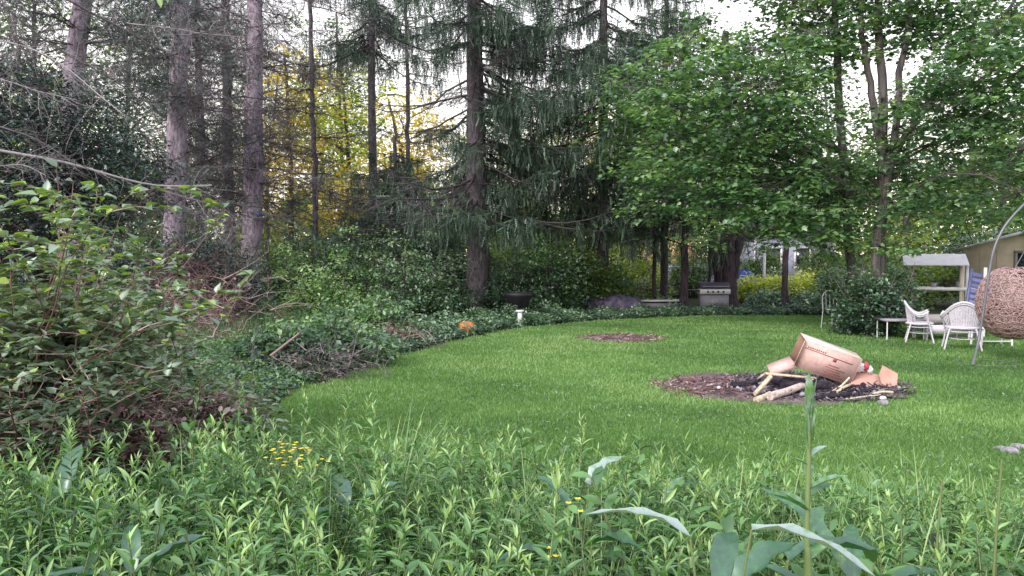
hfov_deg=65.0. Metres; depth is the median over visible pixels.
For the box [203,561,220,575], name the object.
goldenrod plant
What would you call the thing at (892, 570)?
goldenrod plant
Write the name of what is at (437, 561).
goldenrod plant
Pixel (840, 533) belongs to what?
grass tussock
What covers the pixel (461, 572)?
goldenrod plant
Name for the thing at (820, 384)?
charred log
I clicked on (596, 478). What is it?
broad leaved weed
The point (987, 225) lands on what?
background tree
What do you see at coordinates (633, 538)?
goldenrod plant
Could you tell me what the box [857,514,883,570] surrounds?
goldenrod plant
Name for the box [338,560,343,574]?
broad leaved weed
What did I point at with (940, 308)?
ground
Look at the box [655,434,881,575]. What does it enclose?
grass tussock
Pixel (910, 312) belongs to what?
wicker chair
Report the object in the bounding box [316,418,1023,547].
edge grass
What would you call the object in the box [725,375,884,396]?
charcoal lumps
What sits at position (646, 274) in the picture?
garden shrub
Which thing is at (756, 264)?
garden shrub
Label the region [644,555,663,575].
mint plant
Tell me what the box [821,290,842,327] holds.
metal chair
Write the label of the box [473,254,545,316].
garden shrub
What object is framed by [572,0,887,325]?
maple tree
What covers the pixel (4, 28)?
background tree
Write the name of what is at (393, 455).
grass tussock
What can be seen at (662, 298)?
garden shrub
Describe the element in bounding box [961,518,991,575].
broad leaved weed
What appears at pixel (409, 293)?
garden shrub
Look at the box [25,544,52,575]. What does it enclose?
broad leaved weed
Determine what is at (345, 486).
dock plant
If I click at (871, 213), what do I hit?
wood
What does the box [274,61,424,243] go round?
background tree
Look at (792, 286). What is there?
garden shrub
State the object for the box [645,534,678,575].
goldenrod plant
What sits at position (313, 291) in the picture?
garden shrub
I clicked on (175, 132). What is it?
pine tree
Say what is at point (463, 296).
garden shrub
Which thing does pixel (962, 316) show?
wicker chair
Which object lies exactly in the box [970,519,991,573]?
mint plant
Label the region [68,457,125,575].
goldenrod plant
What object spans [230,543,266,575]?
goldenrod plant
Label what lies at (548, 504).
grass tussock
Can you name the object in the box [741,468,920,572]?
grass tussock
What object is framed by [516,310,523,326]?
garden pedestal
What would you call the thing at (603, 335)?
ash debris
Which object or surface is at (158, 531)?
broad leaved weed
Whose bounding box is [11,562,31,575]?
goldenrod plant
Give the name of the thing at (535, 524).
grass tussock
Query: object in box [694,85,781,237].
background tree
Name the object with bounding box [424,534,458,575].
goldenrod plant
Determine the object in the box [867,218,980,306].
garden shrub
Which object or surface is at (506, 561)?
mint plant
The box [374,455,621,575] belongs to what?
grass tussock
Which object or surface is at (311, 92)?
pine tree
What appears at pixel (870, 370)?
plastic bag
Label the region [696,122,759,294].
backyard tree
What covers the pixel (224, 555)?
mint plant
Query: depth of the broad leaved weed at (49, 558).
3.29 m
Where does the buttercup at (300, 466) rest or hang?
on the weed patch
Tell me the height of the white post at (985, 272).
1.461 m
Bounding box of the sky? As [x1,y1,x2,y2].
[0,0,1023,256]
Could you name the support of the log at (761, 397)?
on the fire pit ash at (727, 395)
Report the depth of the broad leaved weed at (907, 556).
3.22 m
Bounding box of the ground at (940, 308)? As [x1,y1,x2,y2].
[0,258,958,574]
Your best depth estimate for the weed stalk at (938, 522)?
3.24 m
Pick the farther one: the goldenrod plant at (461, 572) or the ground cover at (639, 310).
the ground cover at (639, 310)
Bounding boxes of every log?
[730,377,760,387]
[753,391,770,401]
[766,379,813,399]
[770,376,798,391]
[780,379,831,389]
[814,392,852,399]
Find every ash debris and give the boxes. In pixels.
[572,331,665,342]
[700,368,915,403]
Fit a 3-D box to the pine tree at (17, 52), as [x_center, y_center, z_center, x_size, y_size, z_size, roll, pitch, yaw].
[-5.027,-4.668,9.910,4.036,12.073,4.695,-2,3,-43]
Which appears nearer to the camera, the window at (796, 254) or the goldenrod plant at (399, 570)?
the goldenrod plant at (399, 570)
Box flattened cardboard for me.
[851,365,897,386]
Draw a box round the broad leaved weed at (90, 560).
[73,527,98,575]
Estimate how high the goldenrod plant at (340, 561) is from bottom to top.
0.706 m
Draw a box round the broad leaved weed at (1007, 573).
[1000,551,1022,575]
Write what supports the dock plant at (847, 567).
on the ground at (940, 308)
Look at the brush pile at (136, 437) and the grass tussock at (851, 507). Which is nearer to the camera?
the grass tussock at (851, 507)
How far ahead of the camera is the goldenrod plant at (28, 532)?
2.89 m
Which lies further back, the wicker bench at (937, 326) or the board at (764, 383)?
the wicker bench at (937, 326)
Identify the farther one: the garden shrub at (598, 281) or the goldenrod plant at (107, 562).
the garden shrub at (598, 281)
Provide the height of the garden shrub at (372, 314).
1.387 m
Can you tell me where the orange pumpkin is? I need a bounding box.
[458,319,473,333]
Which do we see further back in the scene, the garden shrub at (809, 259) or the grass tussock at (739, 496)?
the garden shrub at (809, 259)
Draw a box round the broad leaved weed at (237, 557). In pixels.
[230,555,255,575]
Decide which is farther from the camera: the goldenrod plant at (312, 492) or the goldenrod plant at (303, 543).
the goldenrod plant at (312, 492)
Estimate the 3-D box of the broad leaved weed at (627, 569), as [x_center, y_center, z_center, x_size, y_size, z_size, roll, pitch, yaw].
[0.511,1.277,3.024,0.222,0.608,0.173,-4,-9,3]
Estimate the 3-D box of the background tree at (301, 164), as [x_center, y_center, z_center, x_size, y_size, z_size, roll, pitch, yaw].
[-10.213,-5.400,36.850,6.377,11.411,5.421,0,2,0]
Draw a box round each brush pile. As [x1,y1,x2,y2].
[4,330,300,484]
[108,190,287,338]
[114,236,333,354]
[222,313,421,385]
[345,309,446,348]
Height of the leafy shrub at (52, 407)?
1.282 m
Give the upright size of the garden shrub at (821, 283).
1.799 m
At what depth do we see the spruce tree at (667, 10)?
27.38 m
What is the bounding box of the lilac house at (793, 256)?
[717,212,835,282]
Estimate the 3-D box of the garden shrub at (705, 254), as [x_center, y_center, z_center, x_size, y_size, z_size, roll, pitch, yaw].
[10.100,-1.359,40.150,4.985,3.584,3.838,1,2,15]
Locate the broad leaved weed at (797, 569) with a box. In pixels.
[790,563,802,575]
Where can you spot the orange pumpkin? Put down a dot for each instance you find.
(468, 326)
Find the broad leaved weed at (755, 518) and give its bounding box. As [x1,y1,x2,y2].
[739,513,761,575]
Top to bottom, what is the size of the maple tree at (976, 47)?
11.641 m
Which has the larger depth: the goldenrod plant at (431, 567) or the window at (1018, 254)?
the window at (1018, 254)
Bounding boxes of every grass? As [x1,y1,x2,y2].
[0,404,1023,575]
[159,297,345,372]
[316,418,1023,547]
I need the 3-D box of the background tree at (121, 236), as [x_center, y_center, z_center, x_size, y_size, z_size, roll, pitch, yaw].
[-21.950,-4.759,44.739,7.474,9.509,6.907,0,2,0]
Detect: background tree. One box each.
[0,0,143,285]
[0,31,122,242]
[31,0,222,242]
[54,120,162,247]
[144,131,282,254]
[206,64,316,272]
[232,45,356,287]
[267,7,411,241]
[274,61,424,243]
[281,57,388,279]
[294,85,465,253]
[417,160,506,260]
[456,85,575,270]
[493,125,591,276]
[569,105,615,255]
[572,104,681,269]
[609,193,673,270]
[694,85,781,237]
[755,73,888,266]
[833,66,989,266]
[892,58,1023,240]
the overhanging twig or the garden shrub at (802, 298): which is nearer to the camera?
the overhanging twig
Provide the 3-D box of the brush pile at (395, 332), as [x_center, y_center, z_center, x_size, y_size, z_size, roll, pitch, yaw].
[-2.362,0.909,15.104,2.425,1.076,1.760,0,2,0]
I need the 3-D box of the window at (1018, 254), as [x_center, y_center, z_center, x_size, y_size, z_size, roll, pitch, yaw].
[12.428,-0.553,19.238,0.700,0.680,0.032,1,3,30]
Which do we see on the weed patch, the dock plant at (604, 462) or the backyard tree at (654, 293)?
the dock plant at (604, 462)
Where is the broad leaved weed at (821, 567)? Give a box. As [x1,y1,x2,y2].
[815,548,828,573]
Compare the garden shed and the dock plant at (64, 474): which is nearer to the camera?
the dock plant at (64, 474)
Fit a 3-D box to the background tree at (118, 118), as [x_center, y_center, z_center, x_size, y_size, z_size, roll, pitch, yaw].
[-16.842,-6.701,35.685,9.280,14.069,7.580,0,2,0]
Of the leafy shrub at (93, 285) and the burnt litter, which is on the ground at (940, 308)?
the leafy shrub at (93, 285)
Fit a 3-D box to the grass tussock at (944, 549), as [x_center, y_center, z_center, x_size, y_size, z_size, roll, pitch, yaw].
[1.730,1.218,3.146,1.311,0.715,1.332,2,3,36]
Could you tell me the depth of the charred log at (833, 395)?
9.44 m
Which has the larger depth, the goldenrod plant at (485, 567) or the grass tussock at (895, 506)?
the grass tussock at (895, 506)
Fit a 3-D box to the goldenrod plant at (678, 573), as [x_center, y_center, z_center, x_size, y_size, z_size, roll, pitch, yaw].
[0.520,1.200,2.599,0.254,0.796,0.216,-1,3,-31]
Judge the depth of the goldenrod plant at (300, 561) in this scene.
3.27 m
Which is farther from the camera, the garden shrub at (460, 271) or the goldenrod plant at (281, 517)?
the garden shrub at (460, 271)
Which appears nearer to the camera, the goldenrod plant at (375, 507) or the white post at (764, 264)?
the goldenrod plant at (375, 507)
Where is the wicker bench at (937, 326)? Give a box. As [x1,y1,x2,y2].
[913,314,970,339]
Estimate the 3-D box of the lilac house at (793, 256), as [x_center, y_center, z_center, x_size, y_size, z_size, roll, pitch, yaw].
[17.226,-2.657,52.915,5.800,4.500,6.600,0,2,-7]
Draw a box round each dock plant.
[26,444,122,537]
[49,522,211,575]
[282,475,404,562]
[498,456,640,575]
[587,507,874,575]
[618,476,702,558]
[706,533,899,575]
[761,488,947,575]
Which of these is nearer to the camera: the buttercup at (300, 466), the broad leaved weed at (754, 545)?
the broad leaved weed at (754, 545)
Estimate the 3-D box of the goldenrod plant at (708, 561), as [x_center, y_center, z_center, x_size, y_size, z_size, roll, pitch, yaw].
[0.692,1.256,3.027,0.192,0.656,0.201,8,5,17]
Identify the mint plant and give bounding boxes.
[111,552,127,575]
[215,551,233,575]
[379,524,415,575]
[502,557,514,572]
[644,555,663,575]
[770,553,784,575]
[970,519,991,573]
[982,544,991,575]
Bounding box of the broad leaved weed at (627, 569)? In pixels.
[613,545,644,575]
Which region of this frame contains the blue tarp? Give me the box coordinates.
[736,267,758,293]
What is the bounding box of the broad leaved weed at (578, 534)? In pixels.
[567,505,602,575]
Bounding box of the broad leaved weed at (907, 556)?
[878,510,917,571]
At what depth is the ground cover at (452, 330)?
17.89 m
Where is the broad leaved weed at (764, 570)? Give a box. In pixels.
[760,521,776,575]
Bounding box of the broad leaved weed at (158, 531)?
[136,497,170,575]
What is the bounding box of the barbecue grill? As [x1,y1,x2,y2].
[688,282,730,308]
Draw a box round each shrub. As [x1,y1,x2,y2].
[0,157,254,472]
[0,203,206,336]
[0,275,218,451]
[0,336,213,506]
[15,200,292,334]
[16,208,198,312]
[108,300,219,410]
[123,365,297,464]
[127,203,265,306]
[156,229,286,306]
[221,316,348,377]
[227,206,316,302]
[236,298,403,366]
[247,234,346,308]
[274,247,370,319]
[276,217,420,299]
[305,220,436,309]
[323,285,423,341]
[344,225,463,322]
[394,228,495,296]
[413,246,480,320]
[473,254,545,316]
[488,226,614,298]
[495,231,592,314]
[495,247,604,311]
[515,228,629,310]
[557,233,648,301]
[570,237,631,279]
[608,245,675,298]
[610,221,704,284]
[636,290,676,306]
[659,225,715,297]
[668,230,761,276]
[737,271,780,301]
[739,227,788,287]
[742,284,800,307]
[765,268,818,299]
[779,286,830,308]
[792,211,859,282]
[792,219,899,290]
[795,267,847,294]
[805,244,935,312]
[805,260,871,315]
[818,256,934,338]
[824,301,866,332]
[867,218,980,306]
[909,185,1023,306]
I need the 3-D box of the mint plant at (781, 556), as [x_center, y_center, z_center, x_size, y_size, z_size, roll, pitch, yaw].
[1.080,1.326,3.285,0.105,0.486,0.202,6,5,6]
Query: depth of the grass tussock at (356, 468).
5.08 m
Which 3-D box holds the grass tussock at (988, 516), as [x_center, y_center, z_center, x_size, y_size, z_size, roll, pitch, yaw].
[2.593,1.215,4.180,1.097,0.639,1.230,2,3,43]
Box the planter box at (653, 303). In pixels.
[641,299,678,309]
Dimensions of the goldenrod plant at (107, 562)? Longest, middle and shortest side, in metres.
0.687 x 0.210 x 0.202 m
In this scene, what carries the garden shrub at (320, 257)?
on the ground at (940, 308)
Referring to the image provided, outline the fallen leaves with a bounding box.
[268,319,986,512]
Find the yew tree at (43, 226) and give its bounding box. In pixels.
[0,38,186,290]
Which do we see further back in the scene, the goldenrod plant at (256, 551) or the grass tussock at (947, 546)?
the grass tussock at (947, 546)
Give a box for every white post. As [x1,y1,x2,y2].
[763,253,765,285]
[983,267,986,336]
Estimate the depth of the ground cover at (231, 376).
10.56 m
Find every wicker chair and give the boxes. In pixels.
[903,300,934,343]
[940,301,982,351]
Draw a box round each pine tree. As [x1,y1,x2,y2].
[0,0,264,298]
[0,0,267,243]
[37,0,335,271]
[92,0,295,244]
[131,0,321,289]
[135,0,389,302]
[219,0,410,275]
[313,0,484,225]
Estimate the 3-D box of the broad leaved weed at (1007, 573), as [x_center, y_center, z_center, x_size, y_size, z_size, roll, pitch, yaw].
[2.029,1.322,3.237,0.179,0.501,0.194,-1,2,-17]
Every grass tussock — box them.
[258,390,487,520]
[297,406,497,516]
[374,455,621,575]
[415,438,619,573]
[468,461,651,561]
[498,479,679,575]
[510,468,716,574]
[540,524,700,575]
[618,460,827,571]
[624,441,800,540]
[645,490,836,575]
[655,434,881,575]
[675,459,954,575]
[686,535,892,575]
[738,469,981,575]
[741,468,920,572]
[782,438,1019,564]
[794,487,1023,575]
[797,460,1003,571]
[859,491,1023,575]
[921,467,1023,574]
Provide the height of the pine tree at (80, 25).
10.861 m
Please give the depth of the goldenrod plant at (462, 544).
3.14 m
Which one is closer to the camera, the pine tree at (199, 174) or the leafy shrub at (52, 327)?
the leafy shrub at (52, 327)
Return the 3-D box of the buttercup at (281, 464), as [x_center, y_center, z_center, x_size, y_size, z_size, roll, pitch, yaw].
[-1.260,1.007,4.351,0.042,0.357,0.088,2,3,34]
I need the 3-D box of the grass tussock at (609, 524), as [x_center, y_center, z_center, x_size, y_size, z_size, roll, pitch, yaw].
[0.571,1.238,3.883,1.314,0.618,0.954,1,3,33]
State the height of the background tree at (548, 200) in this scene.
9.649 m
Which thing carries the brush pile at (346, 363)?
on the ground at (940, 308)
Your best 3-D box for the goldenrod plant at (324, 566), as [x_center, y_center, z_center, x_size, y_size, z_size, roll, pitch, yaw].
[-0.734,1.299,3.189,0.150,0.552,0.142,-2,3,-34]
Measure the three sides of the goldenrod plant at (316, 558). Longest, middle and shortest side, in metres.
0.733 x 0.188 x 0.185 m
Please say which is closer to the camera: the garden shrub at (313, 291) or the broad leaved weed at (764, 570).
the broad leaved weed at (764, 570)
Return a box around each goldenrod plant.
[10,521,46,575]
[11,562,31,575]
[37,558,65,575]
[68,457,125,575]
[75,524,117,575]
[92,561,104,575]
[100,550,124,575]
[102,547,118,575]
[113,523,160,575]
[201,526,224,575]
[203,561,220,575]
[207,510,251,575]
[209,496,254,575]
[216,526,246,575]
[226,514,269,574]
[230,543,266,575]
[238,542,267,575]
[240,518,277,575]
[247,507,272,573]
[262,479,307,575]
[266,503,319,575]
[285,519,321,575]
[290,547,310,574]
[297,458,337,575]
[302,520,337,575]
[306,504,356,575]
[319,554,335,574]
[320,545,356,575]
[347,528,382,575]
[350,475,395,575]
[351,557,377,575]
[380,499,422,575]
[417,501,456,575]
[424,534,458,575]
[425,553,457,575]
[441,503,490,575]
[442,560,457,575]
[457,560,473,575]
[470,564,476,575]
[471,550,503,575]
[472,538,505,575]
[493,524,544,575]
[494,523,526,575]
[522,553,534,575]
[531,468,572,575]
[549,508,588,575]
[549,530,582,575]
[580,534,602,575]
[614,489,650,575]
[630,503,677,574]
[642,468,712,575]
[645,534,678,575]
[666,530,690,575]
[680,541,709,575]
[696,539,710,575]
[697,538,710,575]
[706,485,743,541]
[789,505,835,565]
[799,560,819,570]
[829,548,846,575]
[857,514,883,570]
[861,541,905,575]
[882,524,921,571]
[890,551,899,565]
[917,555,927,575]
[926,513,976,575]
[935,548,947,575]
[972,502,1019,575]
[1012,554,1023,575]
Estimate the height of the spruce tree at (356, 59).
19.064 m
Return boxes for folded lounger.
[965,268,992,333]
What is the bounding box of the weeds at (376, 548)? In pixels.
[0,455,1023,575]
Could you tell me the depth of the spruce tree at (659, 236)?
24.44 m
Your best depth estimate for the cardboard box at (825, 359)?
10.30 m
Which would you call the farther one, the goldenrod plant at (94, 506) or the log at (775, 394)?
the log at (775, 394)
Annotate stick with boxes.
[832,377,849,390]
[836,383,851,392]
[845,394,880,399]
[872,391,893,393]
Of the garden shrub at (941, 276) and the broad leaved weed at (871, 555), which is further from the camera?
the garden shrub at (941, 276)
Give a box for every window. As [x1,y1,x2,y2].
[765,247,782,268]
[794,247,811,268]
[1014,251,1023,277]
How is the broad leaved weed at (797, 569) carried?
on the ground at (940, 308)
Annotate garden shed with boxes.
[951,232,1023,324]
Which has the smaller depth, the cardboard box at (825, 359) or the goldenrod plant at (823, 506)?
the goldenrod plant at (823, 506)
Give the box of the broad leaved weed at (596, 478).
[570,466,641,575]
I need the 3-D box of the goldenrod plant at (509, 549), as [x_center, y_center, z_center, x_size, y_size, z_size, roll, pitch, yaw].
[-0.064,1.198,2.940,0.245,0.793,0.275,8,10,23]
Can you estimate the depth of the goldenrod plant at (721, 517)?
3.17 m
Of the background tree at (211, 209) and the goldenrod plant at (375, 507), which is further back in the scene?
the background tree at (211, 209)
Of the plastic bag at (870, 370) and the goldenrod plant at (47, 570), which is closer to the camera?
the goldenrod plant at (47, 570)
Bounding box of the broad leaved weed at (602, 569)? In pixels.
[596,561,604,575]
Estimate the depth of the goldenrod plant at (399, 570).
3.17 m
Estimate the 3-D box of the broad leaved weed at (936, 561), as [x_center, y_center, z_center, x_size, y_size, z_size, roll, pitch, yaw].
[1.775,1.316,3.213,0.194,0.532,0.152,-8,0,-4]
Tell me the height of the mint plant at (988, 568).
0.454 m
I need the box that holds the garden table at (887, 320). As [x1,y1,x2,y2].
[875,318,925,338]
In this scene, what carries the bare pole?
in the brush pile at (346, 363)
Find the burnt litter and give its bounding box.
[649,373,771,398]
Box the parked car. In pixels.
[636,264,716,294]
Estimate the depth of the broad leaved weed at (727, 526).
2.97 m
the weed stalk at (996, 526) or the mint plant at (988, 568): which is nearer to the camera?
the weed stalk at (996, 526)
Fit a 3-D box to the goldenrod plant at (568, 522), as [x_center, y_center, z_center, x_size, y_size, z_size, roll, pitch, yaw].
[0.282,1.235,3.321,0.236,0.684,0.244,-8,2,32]
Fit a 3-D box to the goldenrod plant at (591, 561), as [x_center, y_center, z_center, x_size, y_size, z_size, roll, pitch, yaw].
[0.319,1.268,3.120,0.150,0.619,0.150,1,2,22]
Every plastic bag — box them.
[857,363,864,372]
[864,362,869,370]
[866,366,873,373]
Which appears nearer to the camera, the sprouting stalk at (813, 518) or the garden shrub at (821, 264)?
the sprouting stalk at (813, 518)
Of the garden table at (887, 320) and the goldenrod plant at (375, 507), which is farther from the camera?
the garden table at (887, 320)
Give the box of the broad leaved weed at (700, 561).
[682,550,706,575]
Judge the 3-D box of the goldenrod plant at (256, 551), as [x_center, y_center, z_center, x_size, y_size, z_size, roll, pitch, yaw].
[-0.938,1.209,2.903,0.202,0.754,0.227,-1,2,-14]
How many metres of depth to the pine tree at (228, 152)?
29.63 m
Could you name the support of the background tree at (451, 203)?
on the ground at (940, 308)
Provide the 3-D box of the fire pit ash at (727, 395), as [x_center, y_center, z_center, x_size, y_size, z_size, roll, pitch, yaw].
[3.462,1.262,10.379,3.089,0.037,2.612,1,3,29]
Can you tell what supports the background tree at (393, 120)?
on the ground at (940, 308)
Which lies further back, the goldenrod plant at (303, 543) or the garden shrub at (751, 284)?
the garden shrub at (751, 284)
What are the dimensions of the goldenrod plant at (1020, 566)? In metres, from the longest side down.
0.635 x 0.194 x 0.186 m
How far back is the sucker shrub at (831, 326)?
18.16 m
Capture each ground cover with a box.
[3,329,371,412]
[120,292,585,331]
[348,299,586,360]
[558,301,835,321]
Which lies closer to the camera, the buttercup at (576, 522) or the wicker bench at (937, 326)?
the buttercup at (576, 522)
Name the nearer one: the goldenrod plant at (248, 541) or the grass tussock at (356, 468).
the goldenrod plant at (248, 541)
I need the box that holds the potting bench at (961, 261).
[902,254,976,307]
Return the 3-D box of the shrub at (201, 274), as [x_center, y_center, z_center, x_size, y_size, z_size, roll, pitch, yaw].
[-7.033,-0.352,16.947,4.368,4.454,4.319,1,2,21]
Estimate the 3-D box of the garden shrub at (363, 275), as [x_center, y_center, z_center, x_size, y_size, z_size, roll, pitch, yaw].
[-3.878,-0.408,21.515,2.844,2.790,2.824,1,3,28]
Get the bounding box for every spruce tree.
[263,0,447,192]
[277,0,674,314]
[287,136,502,299]
[485,0,765,291]
[587,0,751,298]
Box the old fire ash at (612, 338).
[586,335,666,341]
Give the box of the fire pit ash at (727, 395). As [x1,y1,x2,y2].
[662,372,915,405]
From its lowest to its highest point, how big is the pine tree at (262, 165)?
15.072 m
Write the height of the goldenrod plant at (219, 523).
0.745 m
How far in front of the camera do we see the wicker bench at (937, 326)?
16.20 m
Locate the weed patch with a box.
[0,380,1023,575]
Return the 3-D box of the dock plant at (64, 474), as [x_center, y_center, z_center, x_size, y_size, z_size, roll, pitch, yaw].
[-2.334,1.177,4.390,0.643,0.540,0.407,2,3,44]
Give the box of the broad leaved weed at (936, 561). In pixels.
[921,554,949,575]
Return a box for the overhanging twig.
[150,0,168,6]
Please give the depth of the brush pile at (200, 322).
13.49 m
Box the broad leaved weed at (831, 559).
[813,550,834,575]
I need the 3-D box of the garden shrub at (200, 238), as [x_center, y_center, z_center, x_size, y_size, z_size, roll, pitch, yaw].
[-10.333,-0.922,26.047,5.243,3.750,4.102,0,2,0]
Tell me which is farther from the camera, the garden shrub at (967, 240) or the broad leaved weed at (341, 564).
the garden shrub at (967, 240)
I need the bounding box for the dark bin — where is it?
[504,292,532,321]
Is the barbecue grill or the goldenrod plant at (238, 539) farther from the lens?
the barbecue grill
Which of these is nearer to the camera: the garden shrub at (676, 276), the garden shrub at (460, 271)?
the garden shrub at (460, 271)
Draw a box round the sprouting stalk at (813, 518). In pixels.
[766,372,846,575]
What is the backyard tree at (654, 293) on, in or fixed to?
on the ground at (940, 308)
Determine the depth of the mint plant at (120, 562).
3.05 m
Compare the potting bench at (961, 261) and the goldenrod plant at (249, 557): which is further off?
the potting bench at (961, 261)
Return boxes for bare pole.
[270,333,299,356]
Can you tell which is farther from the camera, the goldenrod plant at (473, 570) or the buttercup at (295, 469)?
the buttercup at (295, 469)
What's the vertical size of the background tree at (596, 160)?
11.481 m
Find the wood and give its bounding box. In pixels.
[0,114,1023,275]
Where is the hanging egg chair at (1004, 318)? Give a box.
[954,203,1023,365]
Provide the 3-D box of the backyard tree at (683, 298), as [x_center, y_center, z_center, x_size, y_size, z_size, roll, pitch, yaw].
[4.963,-3.874,24.439,5.189,9.314,3.862,0,2,0]
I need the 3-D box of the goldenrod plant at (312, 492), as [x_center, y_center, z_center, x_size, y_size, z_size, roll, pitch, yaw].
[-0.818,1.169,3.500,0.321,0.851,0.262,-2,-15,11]
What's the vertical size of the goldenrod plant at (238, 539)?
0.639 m
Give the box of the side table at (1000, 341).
[970,327,1012,345]
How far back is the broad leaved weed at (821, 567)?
3.09 m
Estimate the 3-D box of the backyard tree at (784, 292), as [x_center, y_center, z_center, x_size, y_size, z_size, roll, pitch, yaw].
[8.644,-3.711,24.962,5.072,8.960,3.968,0,2,0]
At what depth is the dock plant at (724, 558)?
2.49 m
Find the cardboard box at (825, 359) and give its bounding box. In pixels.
[766,333,861,383]
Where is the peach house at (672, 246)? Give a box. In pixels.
[640,223,696,274]
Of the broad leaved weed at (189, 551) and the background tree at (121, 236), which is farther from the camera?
the background tree at (121, 236)
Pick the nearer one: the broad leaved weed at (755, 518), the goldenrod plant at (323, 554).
the goldenrod plant at (323, 554)
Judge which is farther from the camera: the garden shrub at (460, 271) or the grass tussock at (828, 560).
the garden shrub at (460, 271)
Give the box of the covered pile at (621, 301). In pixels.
[584,294,644,314]
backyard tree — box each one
[592,7,751,311]
[612,102,709,298]
[662,17,832,307]
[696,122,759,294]
[720,39,867,307]
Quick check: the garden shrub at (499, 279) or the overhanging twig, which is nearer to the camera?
the overhanging twig
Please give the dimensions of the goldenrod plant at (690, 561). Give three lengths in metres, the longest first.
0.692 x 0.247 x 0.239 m
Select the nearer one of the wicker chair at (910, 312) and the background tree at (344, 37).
the wicker chair at (910, 312)
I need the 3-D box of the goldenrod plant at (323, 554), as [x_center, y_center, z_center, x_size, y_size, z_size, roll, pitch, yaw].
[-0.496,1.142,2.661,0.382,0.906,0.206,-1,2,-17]
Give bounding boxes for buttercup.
[270,458,284,504]
[272,441,284,501]
[292,442,302,509]
[292,444,299,507]
[294,458,302,517]
[316,458,329,519]
[566,497,582,575]
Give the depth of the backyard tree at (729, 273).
26.27 m
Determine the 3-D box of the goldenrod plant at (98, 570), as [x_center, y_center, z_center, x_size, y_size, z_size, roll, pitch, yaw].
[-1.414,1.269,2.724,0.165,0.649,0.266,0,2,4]
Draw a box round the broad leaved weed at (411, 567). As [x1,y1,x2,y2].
[390,556,419,575]
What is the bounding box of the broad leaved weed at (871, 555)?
[858,544,900,575]
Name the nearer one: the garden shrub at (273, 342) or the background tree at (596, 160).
the garden shrub at (273, 342)
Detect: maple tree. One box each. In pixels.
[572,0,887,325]
[657,0,1023,322]
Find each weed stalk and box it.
[904,480,942,575]
[992,459,1002,575]
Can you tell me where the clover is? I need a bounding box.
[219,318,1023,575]
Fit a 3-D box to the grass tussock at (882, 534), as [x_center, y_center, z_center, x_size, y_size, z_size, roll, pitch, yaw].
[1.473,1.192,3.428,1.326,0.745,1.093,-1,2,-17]
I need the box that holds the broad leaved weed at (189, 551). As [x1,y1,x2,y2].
[174,526,210,575]
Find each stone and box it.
[877,399,888,405]
[1000,446,1019,452]
[1009,443,1023,448]
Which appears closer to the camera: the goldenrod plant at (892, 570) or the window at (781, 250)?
the goldenrod plant at (892, 570)
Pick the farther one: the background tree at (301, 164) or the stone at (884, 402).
the background tree at (301, 164)
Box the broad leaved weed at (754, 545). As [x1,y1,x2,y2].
[733,540,763,575]
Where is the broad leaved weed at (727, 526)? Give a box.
[703,515,743,555]
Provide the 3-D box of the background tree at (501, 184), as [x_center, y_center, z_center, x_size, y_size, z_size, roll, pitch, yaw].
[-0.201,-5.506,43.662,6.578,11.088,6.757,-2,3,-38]
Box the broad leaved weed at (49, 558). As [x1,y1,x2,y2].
[42,544,67,571]
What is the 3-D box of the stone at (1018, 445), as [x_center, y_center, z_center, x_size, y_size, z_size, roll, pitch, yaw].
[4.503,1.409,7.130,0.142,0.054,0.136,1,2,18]
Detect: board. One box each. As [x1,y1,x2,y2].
[753,375,772,395]
[765,372,816,378]
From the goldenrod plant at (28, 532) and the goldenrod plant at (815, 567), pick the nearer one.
the goldenrod plant at (28, 532)
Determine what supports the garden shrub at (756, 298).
on the ground at (940, 308)
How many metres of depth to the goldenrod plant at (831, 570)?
2.97 m
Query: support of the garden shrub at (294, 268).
on the ground at (940, 308)
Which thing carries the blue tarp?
on the ground at (940, 308)
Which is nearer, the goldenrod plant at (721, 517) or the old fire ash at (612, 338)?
the goldenrod plant at (721, 517)

